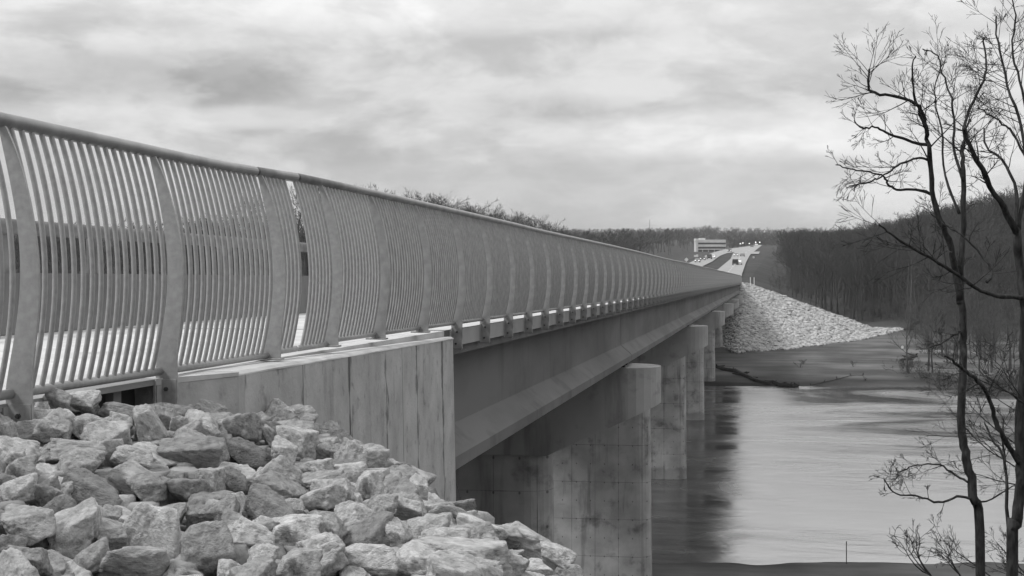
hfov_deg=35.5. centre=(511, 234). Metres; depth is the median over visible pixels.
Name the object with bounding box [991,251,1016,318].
bare tree
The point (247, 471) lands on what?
boulder
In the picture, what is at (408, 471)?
boulder
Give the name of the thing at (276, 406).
boulder
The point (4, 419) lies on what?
boulder
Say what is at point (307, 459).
boulder
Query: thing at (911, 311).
bare tree
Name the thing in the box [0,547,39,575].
boulder
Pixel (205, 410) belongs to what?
boulder
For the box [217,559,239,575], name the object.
boulder
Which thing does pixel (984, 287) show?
bare tree
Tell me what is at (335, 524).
boulder
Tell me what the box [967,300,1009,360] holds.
bare tree
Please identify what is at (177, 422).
boulder
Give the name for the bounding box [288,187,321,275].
bare tree
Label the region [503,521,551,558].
boulder
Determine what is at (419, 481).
boulder
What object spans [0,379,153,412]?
edge beam
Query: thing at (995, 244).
bare tree
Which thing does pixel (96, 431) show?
boulder
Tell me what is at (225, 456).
boulder
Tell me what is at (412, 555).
boulder
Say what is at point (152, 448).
boulder
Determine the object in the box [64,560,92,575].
boulder
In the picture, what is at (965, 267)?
bare tree
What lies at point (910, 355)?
log
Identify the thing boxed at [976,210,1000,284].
bare tree
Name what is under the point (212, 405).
boulder
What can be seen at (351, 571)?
boulder
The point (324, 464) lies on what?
boulder
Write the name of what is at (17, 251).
woodland
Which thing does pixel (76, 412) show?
boulder
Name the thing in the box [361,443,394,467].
boulder
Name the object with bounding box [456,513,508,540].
boulder
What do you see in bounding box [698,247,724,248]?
window
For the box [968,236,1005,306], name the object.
bare tree
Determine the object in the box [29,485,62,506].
boulder
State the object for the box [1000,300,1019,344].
bare tree
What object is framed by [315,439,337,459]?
boulder
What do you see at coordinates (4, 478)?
boulder
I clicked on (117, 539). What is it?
boulder
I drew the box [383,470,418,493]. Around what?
boulder
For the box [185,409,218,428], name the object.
boulder
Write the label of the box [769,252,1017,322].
undergrowth
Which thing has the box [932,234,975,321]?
bare tree
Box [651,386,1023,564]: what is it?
river water
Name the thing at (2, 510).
boulder
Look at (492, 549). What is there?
boulder
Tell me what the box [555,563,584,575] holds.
boulder
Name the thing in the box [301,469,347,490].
boulder
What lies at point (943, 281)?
bare tree
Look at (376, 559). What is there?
boulder
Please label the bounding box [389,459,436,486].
boulder
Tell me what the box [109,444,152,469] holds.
boulder
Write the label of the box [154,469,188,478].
boulder
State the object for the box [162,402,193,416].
boulder
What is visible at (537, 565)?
boulder
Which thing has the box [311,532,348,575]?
boulder
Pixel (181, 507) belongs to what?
boulder
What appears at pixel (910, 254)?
bare tree
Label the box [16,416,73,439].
boulder
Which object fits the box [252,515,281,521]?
boulder
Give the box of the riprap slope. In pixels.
[720,282,903,353]
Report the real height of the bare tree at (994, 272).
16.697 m
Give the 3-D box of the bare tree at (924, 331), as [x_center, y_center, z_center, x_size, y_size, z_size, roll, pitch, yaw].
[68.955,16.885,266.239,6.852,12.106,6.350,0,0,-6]
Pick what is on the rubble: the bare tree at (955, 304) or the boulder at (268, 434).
the boulder at (268, 434)
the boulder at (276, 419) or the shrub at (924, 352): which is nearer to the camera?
the boulder at (276, 419)
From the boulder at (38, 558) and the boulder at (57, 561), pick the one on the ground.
the boulder at (57, 561)
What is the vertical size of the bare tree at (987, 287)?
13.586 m
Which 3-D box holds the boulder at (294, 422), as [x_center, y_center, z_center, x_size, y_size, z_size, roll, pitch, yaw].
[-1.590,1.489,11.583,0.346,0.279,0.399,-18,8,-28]
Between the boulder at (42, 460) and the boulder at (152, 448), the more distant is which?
the boulder at (152, 448)
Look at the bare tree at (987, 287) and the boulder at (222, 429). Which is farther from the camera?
the bare tree at (987, 287)
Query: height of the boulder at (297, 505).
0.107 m
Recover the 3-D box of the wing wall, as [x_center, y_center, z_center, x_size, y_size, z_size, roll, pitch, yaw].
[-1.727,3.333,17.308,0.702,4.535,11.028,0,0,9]
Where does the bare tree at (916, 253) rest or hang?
on the ground
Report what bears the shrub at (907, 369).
on the ground
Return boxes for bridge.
[0,285,742,575]
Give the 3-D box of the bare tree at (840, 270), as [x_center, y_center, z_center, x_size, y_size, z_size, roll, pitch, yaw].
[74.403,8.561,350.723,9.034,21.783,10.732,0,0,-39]
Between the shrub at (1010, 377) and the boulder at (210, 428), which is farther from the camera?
the shrub at (1010, 377)
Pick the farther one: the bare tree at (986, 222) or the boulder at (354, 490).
the bare tree at (986, 222)
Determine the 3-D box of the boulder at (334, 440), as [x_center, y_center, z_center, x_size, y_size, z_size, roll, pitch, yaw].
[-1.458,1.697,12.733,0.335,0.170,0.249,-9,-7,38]
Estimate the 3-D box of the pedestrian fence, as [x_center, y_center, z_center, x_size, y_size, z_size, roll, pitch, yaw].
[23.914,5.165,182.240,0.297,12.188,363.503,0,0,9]
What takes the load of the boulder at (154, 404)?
on the ground
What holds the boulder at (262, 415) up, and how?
on the ground
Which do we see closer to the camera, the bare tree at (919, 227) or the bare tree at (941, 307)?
the bare tree at (941, 307)
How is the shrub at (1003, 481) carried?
on the ground
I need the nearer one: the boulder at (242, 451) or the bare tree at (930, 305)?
the boulder at (242, 451)
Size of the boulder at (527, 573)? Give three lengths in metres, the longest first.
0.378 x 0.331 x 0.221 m
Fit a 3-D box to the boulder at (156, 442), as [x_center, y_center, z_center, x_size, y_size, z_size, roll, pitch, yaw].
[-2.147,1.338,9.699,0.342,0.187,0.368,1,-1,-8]
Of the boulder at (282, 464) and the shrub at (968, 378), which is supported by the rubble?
the boulder at (282, 464)
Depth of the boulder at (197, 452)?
9.46 m
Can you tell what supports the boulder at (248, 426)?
on the ground
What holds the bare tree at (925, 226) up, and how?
on the ground
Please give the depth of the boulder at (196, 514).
8.35 m
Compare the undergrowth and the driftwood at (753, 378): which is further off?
the undergrowth
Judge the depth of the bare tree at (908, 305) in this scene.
323.80 m
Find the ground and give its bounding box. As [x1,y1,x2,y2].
[13,232,1023,575]
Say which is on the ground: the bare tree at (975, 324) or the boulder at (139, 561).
the bare tree at (975, 324)
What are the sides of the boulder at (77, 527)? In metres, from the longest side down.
0.378 x 0.287 x 0.252 m
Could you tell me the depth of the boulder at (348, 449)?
10.62 m
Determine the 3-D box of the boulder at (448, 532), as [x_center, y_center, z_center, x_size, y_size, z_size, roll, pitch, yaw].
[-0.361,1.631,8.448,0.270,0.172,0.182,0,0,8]
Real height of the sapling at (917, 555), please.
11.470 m
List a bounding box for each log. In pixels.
[900,353,917,360]
[904,318,919,329]
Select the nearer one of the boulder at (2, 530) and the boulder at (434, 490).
the boulder at (2, 530)
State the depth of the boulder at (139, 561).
7.29 m
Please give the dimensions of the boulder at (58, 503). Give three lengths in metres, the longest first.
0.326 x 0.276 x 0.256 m
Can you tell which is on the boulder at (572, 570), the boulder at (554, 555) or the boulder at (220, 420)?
the boulder at (554, 555)
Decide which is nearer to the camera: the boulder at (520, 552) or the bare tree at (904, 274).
the boulder at (520, 552)
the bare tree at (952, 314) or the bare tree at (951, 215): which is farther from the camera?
the bare tree at (951, 215)
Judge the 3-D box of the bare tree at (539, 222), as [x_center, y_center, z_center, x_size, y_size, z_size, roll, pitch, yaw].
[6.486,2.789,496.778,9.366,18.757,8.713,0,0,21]
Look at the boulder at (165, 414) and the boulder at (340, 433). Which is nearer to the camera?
the boulder at (165, 414)
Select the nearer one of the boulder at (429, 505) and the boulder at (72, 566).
the boulder at (72, 566)
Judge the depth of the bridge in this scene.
56.13 m
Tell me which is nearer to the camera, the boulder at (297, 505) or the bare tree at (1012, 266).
the boulder at (297, 505)
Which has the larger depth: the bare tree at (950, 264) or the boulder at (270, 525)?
the bare tree at (950, 264)
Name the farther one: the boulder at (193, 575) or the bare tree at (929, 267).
the bare tree at (929, 267)
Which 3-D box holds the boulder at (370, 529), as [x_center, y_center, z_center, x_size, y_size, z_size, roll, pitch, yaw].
[-0.780,1.610,8.201,0.340,0.283,0.393,1,17,23]
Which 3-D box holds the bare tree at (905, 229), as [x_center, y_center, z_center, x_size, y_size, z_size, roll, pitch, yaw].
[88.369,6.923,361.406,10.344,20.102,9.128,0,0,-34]
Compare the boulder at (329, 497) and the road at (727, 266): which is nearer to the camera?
the boulder at (329, 497)
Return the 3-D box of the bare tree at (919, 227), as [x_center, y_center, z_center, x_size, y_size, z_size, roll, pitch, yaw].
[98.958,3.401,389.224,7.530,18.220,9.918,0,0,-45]
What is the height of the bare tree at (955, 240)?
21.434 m
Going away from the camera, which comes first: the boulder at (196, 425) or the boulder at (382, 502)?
the boulder at (382, 502)
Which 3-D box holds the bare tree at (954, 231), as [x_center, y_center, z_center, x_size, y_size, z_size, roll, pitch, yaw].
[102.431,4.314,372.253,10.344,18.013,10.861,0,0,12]
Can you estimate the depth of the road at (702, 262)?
719.33 m
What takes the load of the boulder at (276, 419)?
on the ground
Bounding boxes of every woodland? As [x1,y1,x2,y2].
[14,183,598,275]
[549,225,855,254]
[768,183,1023,321]
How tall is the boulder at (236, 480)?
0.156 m
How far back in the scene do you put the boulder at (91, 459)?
8.71 m
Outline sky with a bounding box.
[0,0,1023,232]
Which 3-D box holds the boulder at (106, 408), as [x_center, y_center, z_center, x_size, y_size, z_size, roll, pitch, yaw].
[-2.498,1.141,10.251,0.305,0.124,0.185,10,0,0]
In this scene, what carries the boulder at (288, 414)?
on the ground
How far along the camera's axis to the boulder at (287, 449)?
10.48 m
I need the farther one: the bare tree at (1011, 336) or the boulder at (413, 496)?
the bare tree at (1011, 336)
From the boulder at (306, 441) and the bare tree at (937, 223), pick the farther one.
the bare tree at (937, 223)
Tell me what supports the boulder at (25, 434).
on the ground
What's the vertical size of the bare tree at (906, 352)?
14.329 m
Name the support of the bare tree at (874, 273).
on the ground
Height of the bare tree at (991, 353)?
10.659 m
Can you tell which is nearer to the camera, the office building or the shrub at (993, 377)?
the shrub at (993, 377)
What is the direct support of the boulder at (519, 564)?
on the boulder at (527, 573)
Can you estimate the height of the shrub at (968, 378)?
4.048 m
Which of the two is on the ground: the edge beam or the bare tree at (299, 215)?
the bare tree at (299, 215)
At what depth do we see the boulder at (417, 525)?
8.49 m
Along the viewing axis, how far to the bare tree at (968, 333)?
284.43 m
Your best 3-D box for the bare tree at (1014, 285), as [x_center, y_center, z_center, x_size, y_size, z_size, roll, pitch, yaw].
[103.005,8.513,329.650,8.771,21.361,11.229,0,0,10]
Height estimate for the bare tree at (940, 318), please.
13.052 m
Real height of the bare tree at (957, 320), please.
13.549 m
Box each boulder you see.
[0,413,15,426]
[0,421,19,437]
[0,436,41,466]
[0,459,6,472]
[0,472,18,484]
[0,473,37,503]
[0,503,56,546]
[0,508,4,524]
[0,522,6,534]
[0,534,27,552]
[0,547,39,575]
[3,446,25,465]
[4,454,35,476]
[7,545,52,575]
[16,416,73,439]
[16,428,47,446]
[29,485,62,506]
[32,414,71,442]
[33,401,49,409]
[34,407,78,439]
[36,456,45,463]
[36,463,58,477]
[38,475,60,489]
[39,438,106,463]
[42,387,72,408]
[42,493,76,513]
[47,497,103,558]
[47,549,65,575]
[48,475,73,496]
[56,447,106,472]
[61,467,122,506]
[62,555,72,561]
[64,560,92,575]
[68,405,99,415]
[69,389,101,413]
[71,413,107,438]
[73,537,109,575]
[79,420,132,444]
[97,402,134,424]
[97,439,123,468]
[97,529,127,550]
[97,546,169,575]
[98,517,128,545]
[102,504,122,519]
[107,411,133,429]
[107,459,171,506]
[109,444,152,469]
[115,505,131,520]
[120,502,180,558]
[125,472,170,501]
[132,404,168,441]
[132,441,178,466]
[133,402,163,425]
[151,440,159,445]
[154,405,176,429]
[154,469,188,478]
[156,436,222,468]
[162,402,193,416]
[162,562,202,575]
[166,502,187,522]
[167,478,210,502]
[169,415,188,430]
[172,428,205,437]
[174,418,203,433]
[179,520,237,575]
[181,574,202,575]
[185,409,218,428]
[185,491,225,515]
[185,504,215,528]
[194,399,227,411]
[194,467,225,492]
[195,418,220,436]
[197,407,217,412]
[205,498,241,514]
[207,435,229,461]
[208,495,240,520]
[210,412,233,419]
[217,413,240,422]
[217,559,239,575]
[218,423,259,445]
[219,461,255,477]
[221,507,243,525]
[222,412,263,441]
[225,466,247,492]
[226,491,245,510]
[227,437,266,468]
[227,555,277,575]
[228,515,275,546]
[242,483,294,520]
[244,471,309,498]
[247,543,279,561]
[252,455,302,482]
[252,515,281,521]
[254,450,275,470]
[256,411,271,420]
[256,520,279,530]
[261,420,280,439]
[262,424,275,447]
[265,398,295,417]
[271,409,299,420]
[271,435,297,464]
[271,514,321,545]
[273,417,285,421]
[276,425,318,459]
[276,547,322,575]
[277,418,318,439]
[285,498,303,513]
[289,404,318,422]
[292,515,326,532]
[296,463,315,486]
[296,534,345,575]
[299,477,305,488]
[299,483,346,511]
[300,457,313,460]
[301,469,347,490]
[304,458,334,470]
[310,478,358,502]
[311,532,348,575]
[313,511,347,539]
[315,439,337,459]
[318,420,339,429]
[319,437,342,443]
[327,428,353,439]
[333,459,365,463]
[334,437,367,462]
[334,461,367,482]
[334,500,375,527]
[338,543,398,575]
[339,566,370,575]
[342,511,393,546]
[351,439,363,444]
[351,485,365,500]
[354,492,362,502]
[355,469,384,499]
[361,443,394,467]
[366,494,398,512]
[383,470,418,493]
[385,517,412,547]
[387,464,418,478]
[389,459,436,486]
[393,491,426,515]
[394,462,411,466]
[394,496,423,519]
[395,539,435,575]
[407,514,450,535]
[409,473,428,500]
[415,536,515,575]
[418,527,470,538]
[423,500,454,512]
[423,512,456,526]
[425,548,502,575]
[428,492,441,501]
[428,504,476,522]
[429,487,439,497]
[437,499,477,512]
[452,521,498,539]
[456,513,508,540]
[467,510,479,517]
[481,559,503,573]
[494,524,522,548]
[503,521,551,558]
[509,549,523,554]
[509,553,529,575]
[520,571,544,575]
[526,558,552,575]
[540,541,576,570]
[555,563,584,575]
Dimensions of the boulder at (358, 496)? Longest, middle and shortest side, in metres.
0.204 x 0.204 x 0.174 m
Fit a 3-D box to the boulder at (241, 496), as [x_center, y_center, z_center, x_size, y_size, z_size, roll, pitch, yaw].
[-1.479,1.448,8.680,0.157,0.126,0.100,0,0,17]
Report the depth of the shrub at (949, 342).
289.81 m
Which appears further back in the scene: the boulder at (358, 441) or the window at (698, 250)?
the window at (698, 250)
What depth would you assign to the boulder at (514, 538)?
9.03 m
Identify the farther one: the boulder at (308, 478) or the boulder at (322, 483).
the boulder at (308, 478)
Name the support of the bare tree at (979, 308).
on the ground
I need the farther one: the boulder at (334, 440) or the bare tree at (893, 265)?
the bare tree at (893, 265)
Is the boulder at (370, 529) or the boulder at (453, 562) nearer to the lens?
the boulder at (453, 562)
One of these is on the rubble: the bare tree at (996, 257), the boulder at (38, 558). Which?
the boulder at (38, 558)
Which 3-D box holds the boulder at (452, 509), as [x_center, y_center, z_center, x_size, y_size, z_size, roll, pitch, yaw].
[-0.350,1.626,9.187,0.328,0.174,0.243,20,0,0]
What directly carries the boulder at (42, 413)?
on the ground
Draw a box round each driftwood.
[716,364,799,386]
[809,373,866,385]
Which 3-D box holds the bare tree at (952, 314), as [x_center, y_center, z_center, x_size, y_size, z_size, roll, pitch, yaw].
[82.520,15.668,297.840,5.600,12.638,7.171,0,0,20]
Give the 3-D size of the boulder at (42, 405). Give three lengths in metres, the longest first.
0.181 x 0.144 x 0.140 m
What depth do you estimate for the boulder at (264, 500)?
8.42 m
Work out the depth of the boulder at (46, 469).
8.68 m
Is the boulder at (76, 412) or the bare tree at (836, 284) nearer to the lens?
the boulder at (76, 412)
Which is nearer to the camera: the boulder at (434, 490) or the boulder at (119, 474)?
the boulder at (119, 474)
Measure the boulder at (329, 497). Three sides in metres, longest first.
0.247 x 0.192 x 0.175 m
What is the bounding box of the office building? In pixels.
[694,238,725,251]
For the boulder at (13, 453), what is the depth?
8.50 m
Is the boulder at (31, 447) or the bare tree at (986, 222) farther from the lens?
the bare tree at (986, 222)
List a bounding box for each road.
[690,245,754,265]
[718,245,760,275]
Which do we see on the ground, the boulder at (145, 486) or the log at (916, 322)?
the log at (916, 322)
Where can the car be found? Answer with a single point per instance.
(735, 261)
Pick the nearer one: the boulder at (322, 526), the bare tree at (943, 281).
the boulder at (322, 526)
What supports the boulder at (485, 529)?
on the ground
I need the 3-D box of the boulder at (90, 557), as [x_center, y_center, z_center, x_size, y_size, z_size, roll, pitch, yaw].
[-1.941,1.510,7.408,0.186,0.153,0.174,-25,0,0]
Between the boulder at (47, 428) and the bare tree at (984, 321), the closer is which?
the boulder at (47, 428)
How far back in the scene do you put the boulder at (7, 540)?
7.45 m
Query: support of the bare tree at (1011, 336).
on the ground
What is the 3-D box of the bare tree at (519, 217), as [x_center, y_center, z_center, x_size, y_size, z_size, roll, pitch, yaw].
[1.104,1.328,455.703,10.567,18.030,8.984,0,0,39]
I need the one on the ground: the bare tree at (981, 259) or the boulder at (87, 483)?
the bare tree at (981, 259)
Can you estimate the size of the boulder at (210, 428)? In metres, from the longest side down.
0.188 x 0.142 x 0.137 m
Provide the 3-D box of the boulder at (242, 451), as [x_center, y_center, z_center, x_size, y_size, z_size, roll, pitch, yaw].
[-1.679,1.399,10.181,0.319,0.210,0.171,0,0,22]
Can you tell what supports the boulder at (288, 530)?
on the rubble
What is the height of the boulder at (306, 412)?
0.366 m
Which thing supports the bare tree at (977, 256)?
on the ground
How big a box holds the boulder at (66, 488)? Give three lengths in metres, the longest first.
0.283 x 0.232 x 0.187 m
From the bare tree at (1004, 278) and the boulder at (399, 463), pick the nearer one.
the boulder at (399, 463)
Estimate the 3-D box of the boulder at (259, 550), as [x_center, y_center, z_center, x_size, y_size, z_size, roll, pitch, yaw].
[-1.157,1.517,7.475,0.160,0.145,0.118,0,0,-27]
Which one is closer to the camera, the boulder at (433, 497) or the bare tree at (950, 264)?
the boulder at (433, 497)
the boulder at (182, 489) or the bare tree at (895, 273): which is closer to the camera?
the boulder at (182, 489)
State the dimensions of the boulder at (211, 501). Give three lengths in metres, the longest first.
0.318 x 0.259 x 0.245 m
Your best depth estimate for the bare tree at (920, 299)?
328.17 m
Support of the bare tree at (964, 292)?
on the ground
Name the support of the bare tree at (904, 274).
on the ground
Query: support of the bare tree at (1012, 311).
on the ground
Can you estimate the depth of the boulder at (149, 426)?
9.80 m
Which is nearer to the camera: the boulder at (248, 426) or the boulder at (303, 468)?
the boulder at (303, 468)
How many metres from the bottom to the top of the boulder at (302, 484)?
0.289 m
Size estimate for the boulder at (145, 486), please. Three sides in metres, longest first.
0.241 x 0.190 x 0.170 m
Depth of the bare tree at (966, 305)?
288.29 m
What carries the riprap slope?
on the ground
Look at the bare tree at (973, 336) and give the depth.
274.76 m
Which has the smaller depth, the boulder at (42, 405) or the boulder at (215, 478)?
the boulder at (215, 478)
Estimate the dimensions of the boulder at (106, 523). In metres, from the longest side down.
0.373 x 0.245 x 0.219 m
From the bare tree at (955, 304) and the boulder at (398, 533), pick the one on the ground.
the bare tree at (955, 304)
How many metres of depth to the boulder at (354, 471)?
10.19 m
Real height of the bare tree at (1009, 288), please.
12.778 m
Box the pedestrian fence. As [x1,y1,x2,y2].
[0,112,741,421]
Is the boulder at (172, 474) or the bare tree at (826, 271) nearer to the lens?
the boulder at (172, 474)
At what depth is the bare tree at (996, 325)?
279.31 m
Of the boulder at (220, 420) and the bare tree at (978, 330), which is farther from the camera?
the bare tree at (978, 330)
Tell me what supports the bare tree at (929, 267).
on the ground
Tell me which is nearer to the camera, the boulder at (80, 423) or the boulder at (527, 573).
the boulder at (527, 573)
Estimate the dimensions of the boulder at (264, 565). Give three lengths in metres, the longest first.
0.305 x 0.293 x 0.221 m
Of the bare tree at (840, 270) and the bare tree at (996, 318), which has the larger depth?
the bare tree at (840, 270)
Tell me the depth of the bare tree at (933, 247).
353.92 m
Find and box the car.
[732,259,738,264]
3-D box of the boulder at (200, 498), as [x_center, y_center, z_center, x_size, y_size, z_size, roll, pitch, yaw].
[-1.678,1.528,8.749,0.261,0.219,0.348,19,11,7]
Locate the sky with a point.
(592, 114)
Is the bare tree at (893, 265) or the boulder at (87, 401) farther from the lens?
the bare tree at (893, 265)
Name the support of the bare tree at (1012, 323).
on the ground
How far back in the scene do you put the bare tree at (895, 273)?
348.13 m
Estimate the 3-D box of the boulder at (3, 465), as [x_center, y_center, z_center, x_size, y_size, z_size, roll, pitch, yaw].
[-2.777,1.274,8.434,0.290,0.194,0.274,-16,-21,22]
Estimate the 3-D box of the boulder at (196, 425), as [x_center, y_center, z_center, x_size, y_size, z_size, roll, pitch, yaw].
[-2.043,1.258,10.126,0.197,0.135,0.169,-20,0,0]
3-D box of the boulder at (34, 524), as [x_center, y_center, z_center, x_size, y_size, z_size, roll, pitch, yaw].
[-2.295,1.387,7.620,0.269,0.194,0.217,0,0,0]
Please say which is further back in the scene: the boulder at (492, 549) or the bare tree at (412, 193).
the bare tree at (412, 193)
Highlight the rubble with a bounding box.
[0,416,558,575]
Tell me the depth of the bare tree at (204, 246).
268.82 m
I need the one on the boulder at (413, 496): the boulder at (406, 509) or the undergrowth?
the boulder at (406, 509)
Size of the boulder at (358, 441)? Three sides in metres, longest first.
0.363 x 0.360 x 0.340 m
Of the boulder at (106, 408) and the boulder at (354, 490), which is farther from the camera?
the boulder at (106, 408)
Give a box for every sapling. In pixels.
[887,518,938,575]
[928,531,960,575]
[966,332,1023,403]
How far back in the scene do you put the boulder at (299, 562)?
7.19 m
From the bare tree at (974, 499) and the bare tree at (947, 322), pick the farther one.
the bare tree at (947, 322)
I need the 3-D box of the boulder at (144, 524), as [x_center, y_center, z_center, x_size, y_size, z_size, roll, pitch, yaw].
[-1.750,1.476,7.902,0.343,0.331,0.299,0,0,11]
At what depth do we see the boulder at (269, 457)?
10.32 m
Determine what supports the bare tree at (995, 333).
on the ground
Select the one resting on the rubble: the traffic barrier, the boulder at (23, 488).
the boulder at (23, 488)
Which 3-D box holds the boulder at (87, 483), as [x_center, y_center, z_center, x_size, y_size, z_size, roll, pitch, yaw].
[-2.211,1.356,8.465,0.406,0.232,0.199,0,0,22]
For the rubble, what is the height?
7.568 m
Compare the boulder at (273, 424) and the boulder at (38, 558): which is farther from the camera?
the boulder at (273, 424)
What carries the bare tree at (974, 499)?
on the ground
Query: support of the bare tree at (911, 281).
on the ground
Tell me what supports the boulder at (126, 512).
on the ground
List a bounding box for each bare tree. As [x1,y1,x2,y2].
[136,229,160,271]
[182,216,238,274]
[224,200,265,274]
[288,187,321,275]
[289,184,336,242]
[394,187,427,198]
[503,211,528,224]
[528,215,546,227]
[817,247,844,307]
[820,248,851,313]
[825,14,1023,575]
[829,225,873,320]
[835,0,1023,575]
[841,232,895,315]
[866,234,904,300]
[868,224,893,298]
[869,254,906,317]
[877,224,941,324]
[882,288,925,372]
[886,222,923,305]
[886,222,928,308]
[891,221,930,311]
[893,222,934,308]
[899,296,921,337]
[900,289,920,333]
[902,227,947,322]
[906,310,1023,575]
[908,283,932,329]
[908,303,944,372]
[911,301,947,370]
[912,210,937,262]
[912,213,932,272]
[912,298,937,351]
[914,208,957,252]
[918,219,947,297]
[928,287,955,355]
[931,201,957,251]
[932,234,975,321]
[932,252,957,317]
[933,223,986,323]
[933,313,958,361]
[935,294,951,329]
[936,215,972,253]
[941,204,960,233]
[941,284,978,327]
[941,286,969,350]
[942,287,970,360]
[946,284,979,334]
[948,224,983,282]
[949,227,998,308]
[951,277,974,307]
[956,201,1009,289]
[965,300,996,369]
[966,227,1014,318]
[966,268,997,324]
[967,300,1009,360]
[967,307,985,355]
[967,316,978,357]
[968,196,1012,277]
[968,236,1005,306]
[968,313,997,364]
[969,314,987,359]
[972,219,1011,303]
[972,311,1006,371]
[975,263,1000,318]
[975,278,1014,336]
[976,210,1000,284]
[976,309,1012,372]
[978,289,1008,357]
[980,246,1011,322]
[981,301,1006,362]
[983,234,1008,285]
[991,234,1023,317]
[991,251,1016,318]
[991,293,1019,369]
[993,229,1023,323]
[995,315,1019,368]
[999,269,1018,314]
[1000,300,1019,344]
[1002,282,1018,341]
[1004,301,1020,358]
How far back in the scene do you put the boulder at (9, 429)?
9.07 m
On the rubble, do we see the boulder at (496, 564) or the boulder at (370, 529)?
the boulder at (496, 564)
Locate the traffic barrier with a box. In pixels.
[0,218,365,334]
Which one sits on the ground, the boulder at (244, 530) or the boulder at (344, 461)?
the boulder at (344, 461)
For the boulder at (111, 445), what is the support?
on the ground
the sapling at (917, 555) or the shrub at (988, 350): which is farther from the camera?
the shrub at (988, 350)
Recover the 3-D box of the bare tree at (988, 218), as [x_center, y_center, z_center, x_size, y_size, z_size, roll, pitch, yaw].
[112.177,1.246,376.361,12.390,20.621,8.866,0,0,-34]
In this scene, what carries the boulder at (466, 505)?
on the ground
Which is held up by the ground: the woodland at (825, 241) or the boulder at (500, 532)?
the woodland at (825, 241)
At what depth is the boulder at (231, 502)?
8.37 m
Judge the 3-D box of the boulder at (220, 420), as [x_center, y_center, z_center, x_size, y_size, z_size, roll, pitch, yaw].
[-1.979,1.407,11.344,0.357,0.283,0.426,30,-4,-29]
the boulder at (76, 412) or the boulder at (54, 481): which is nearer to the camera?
the boulder at (54, 481)
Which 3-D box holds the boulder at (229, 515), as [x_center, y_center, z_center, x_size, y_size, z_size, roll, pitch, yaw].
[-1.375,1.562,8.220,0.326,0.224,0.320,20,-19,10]
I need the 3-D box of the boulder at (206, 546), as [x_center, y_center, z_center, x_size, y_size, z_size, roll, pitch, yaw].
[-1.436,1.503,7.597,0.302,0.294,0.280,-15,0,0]
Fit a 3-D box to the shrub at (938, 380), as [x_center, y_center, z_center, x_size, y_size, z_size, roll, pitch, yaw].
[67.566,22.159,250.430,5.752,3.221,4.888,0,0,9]
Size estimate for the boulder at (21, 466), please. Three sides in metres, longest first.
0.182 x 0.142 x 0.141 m
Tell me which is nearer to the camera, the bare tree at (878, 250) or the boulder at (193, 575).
the boulder at (193, 575)
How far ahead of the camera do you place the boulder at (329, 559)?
7.45 m
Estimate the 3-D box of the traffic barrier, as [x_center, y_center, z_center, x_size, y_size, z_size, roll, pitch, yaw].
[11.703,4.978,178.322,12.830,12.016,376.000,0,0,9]
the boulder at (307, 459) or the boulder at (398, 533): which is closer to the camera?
the boulder at (398, 533)
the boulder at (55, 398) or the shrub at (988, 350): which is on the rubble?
the boulder at (55, 398)
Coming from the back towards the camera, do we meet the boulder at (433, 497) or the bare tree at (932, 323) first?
the bare tree at (932, 323)
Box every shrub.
[882,353,920,373]
[900,359,948,379]
[910,333,942,353]
[926,367,958,386]
[933,338,958,355]
[947,369,976,387]
[967,370,1008,389]
[976,337,1004,359]
[990,364,1018,387]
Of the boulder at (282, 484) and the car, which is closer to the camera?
the boulder at (282, 484)
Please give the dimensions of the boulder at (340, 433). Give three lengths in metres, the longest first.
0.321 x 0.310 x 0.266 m
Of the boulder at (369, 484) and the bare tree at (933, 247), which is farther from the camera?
the bare tree at (933, 247)
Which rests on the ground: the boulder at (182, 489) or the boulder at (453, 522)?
the boulder at (453, 522)
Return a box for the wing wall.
[135,337,455,500]
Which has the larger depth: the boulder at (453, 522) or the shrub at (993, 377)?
the shrub at (993, 377)
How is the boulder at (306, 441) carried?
on the ground
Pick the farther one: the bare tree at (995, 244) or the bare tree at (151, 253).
the bare tree at (995, 244)
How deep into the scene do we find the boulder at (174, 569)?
7.31 m
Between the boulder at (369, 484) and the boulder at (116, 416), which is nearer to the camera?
the boulder at (369, 484)
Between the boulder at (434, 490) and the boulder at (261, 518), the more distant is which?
the boulder at (434, 490)
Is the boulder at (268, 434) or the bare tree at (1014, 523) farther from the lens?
the bare tree at (1014, 523)
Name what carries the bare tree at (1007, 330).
on the ground
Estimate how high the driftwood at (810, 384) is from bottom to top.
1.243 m
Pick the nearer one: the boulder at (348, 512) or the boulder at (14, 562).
the boulder at (14, 562)
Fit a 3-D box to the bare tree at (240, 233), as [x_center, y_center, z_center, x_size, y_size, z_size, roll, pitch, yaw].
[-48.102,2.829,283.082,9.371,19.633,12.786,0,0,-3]
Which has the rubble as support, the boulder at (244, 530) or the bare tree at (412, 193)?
the boulder at (244, 530)
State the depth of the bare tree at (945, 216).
403.84 m
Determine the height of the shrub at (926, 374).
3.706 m
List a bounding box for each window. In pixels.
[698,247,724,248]
[698,250,719,251]
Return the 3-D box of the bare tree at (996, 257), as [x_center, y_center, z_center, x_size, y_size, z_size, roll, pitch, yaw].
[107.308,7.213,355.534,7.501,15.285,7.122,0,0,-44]
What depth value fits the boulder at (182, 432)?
9.92 m

